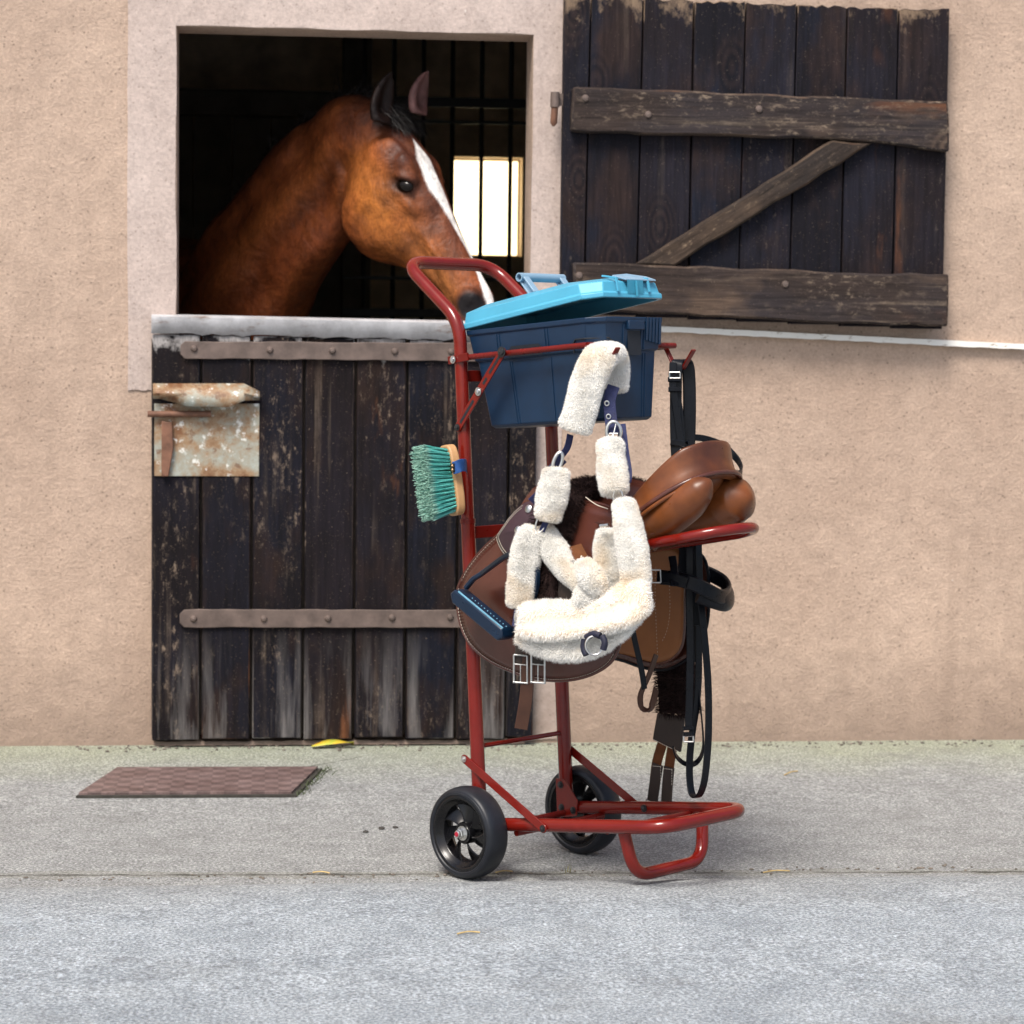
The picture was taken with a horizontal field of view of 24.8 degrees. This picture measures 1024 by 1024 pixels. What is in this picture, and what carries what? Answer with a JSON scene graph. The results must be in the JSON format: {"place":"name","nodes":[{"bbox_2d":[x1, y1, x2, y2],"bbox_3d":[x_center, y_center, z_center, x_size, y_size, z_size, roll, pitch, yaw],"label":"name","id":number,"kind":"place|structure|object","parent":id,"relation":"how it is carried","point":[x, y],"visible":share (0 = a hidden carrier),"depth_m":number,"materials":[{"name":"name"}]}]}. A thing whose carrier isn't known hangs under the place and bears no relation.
{"place":"outdoors","nodes":[
{"label":"outdoors","id":0,"kind":"place"},
{"bbox_2d":[457,931,479,934],"bbox_3d":[-0.080,0.771,4.276,0.044,0.005,0.006,-1,5,-17],"label":"straw","id":1,"kind":"object","parent":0,"point":[468,931],"visible":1,"depth_m":4.28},
{"bbox_2d":[0,740,1023,1023],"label":"ground","id":2,"kind":"structure","parent":0,"point":[174,940],"depth_m":4.58,"materials":[{"name":"concrete"}]},
{"bbox_2d":[76,766,321,797],"bbox_3d":[-0.782,0.692,5.912,0.610,0.029,0.360,0,4,-6],"label":"access cover","id":3,"kind":"object","parent":2,"relation":"on","point":[216,782],"visible":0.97,"depth_m":5.87,"materials":[{"name":"brown metal"}]},
{"bbox_2d":[296,765,337,795],"bbox_3d":[-0.497,0.676,5.940,0.070,0.025,0.373,1,4,7],"label":"moss tuft","id":4,"kind":"object","parent":2,"relation":"on","point":[316,776],"visible":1,"depth_m":5.93,"materials":[{"name":"green plant"}]},
{"bbox_2d":[312,739,353,746],"bbox_3d":[-0.493,0.638,6.422,0.118,0.019,0.030,0,4,-8],"label":"fallen leaf","id":5,"kind":"object","parent":2,"relation":"on","point":[328,742],"visible":1,"depth_m":6.42,"materials":[{"name":"yellow plant"}]},
{"bbox_2d":[179,70,493,339],"bbox_3d":[-1.052,-0.388,7.485,0.638,1.899,2.822,-3,6,-37],"label":"horse","id":6,"kind":"object","parent":2,"relation":"on","point":[318,192],"visible":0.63,"depth_m":6.67},
{"bbox_2d":[179,33,526,341],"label":"wall","id":7,"kind":"structure","parent":2,"relation":"on","point":[255,62],"depth_m":9.73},
{"bbox_2d":[454,158,519,256],"bbox_3d":[-0.117,-1.293,9.926,0.293,0.412,0.050,0,4,-6],"label":"window","id":8,"kind":"structure","parent":7,"relation":"attached to","point":[495,189],"depth_m":9.92,"materials":[{"name":"white glass"}]},
{"bbox_2d":[454,158,519,256],"bbox_3d":[-0.117,-1.293,9.926,0.293,0.412,0.050,0,4,-6],"label":"window frame","id":9,"kind":"structure","parent":8,"relation":"in","point":[455,159],"depth_m":9.91,"materials":[{"name":"beige wood"}]},
{"bbox_2d":[342,38,525,339],"bbox_3d":[0.300,-0.760,8.366,1.817,2.530,0.028,0,4,-6],"label":"barred screen","id":10,"kind":"object","parent":2,"relation":"on","point":[452,102],"visible":0.19,"depth_m":8.27,"materials":[{"name":"black metal"}]},
{"bbox_2d":[0,0,1023,745],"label":"stable wall","id":11,"kind":"structure","parent":2,"relation":"on","point":[872,568],"depth_m":6.51,"materials":[{"name":"beige paint"}]},
{"bbox_2d":[148,314,536,740],"bbox_3d":[-0.457,0.047,6.408,1.074,1.167,0.129,0,4,-6],"label":"half door","id":12,"kind":"structure","parent":11,"relation":"attached to","point":[306,569],"depth_m":6.39,"materials":[{"name":"wood"}]},
{"bbox_2d":[550,0,948,328],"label":"door","id":13,"kind":"structure","parent":11,"relation":"attached to","point":[807,164],"depth_m":6.41,"materials":[{"name":"wood"}]},
{"bbox_2d":[19,739,1023,882],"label":"grit","id":14,"kind":"object","parent":2,"relation":"on","point":[582,744],"visible":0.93,"depth_m":6.39,"materials":[{"name":"grey gravel"}]},
{"bbox_2d":[406,256,758,879],"bbox_3d":[0.172,0.098,4.887,0.833,1.334,0.426,-1,2,45],"label":"saddle trolley","id":15,"kind":"object","parent":2,"relation":"on","point":[572,816],"visible":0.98,"depth_m":4.94,"materials":[{"name":"red metal"}]},
{"bbox_2d":[409,444,466,521],"bbox_3d":[-0.144,-0.060,4.892,0.128,0.166,0.089,-1,5,-23],"label":"bristle brush","id":16,"kind":"object","parent":15,"relation":"attached to","point":[439,482],"visible":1,"depth_m":4.87,"materials":[{"name":"teal plastic"}]},
{"bbox_2d":[464,273,661,427],"bbox_3d":[0.109,-0.344,4.902,0.399,0.323,0.223,-1,2,45],"label":"tack box","id":17,"kind":"object","parent":15,"relation":"attached to","point":[525,390],"visible":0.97,"depth_m":4.83,"materials":[{"name":"blue plastic"}]},
{"bbox_2d":[505,340,653,663],"bbox_3d":[0.133,-0.016,4.609,0.263,0.648,0.327,0,4,-10],"label":"fleece headcollar","id":18,"kind":"object","parent":15,"relation":"hanging from","point":[606,608],"visible":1,"depth_m":4.63,"materials":[{"name":"fabric"}]},
{"bbox_2d":[451,440,755,729],"bbox_3d":[0.199,0.149,4.830,0.640,0.574,0.438,-1,2,45],"label":"saddle","id":19,"kind":"object","parent":15,"relation":"on","point":[701,485],"visible":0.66,"depth_m":4.76,"materials":[{"name":"leather"}]},
{"bbox_2d":[510,473,703,816],"bbox_3d":[0.196,0.297,4.878,0.176,0.768,0.470,-1,2,45],"label":"girth","id":20,"kind":"object","parent":19,"relation":"on","point":[669,710],"visible":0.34,"depth_m":4.99,"materials":[{"name":"brown leather"}]},
{"bbox_2d":[651,359,742,797],"bbox_3d":[0.387,0.138,4.848,0.145,0.911,0.253,2,5,19],"label":"bridle","id":21,"kind":"object","parent":15,"relation":"hanging from","point":[686,572],"visible":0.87,"depth_m":4.83,"materials":[{"name":"black leather"}]},
{"bbox_2d":[763,870,789,872],"bbox_3d":[0.569,0.774,5.025,0.062,0.005,0.006,-1,5,-17],"label":"straw","id":22,"kind":"object","parent":2,"relation":"on","point":[775,870],"visible":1,"depth_m":5.02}
]}

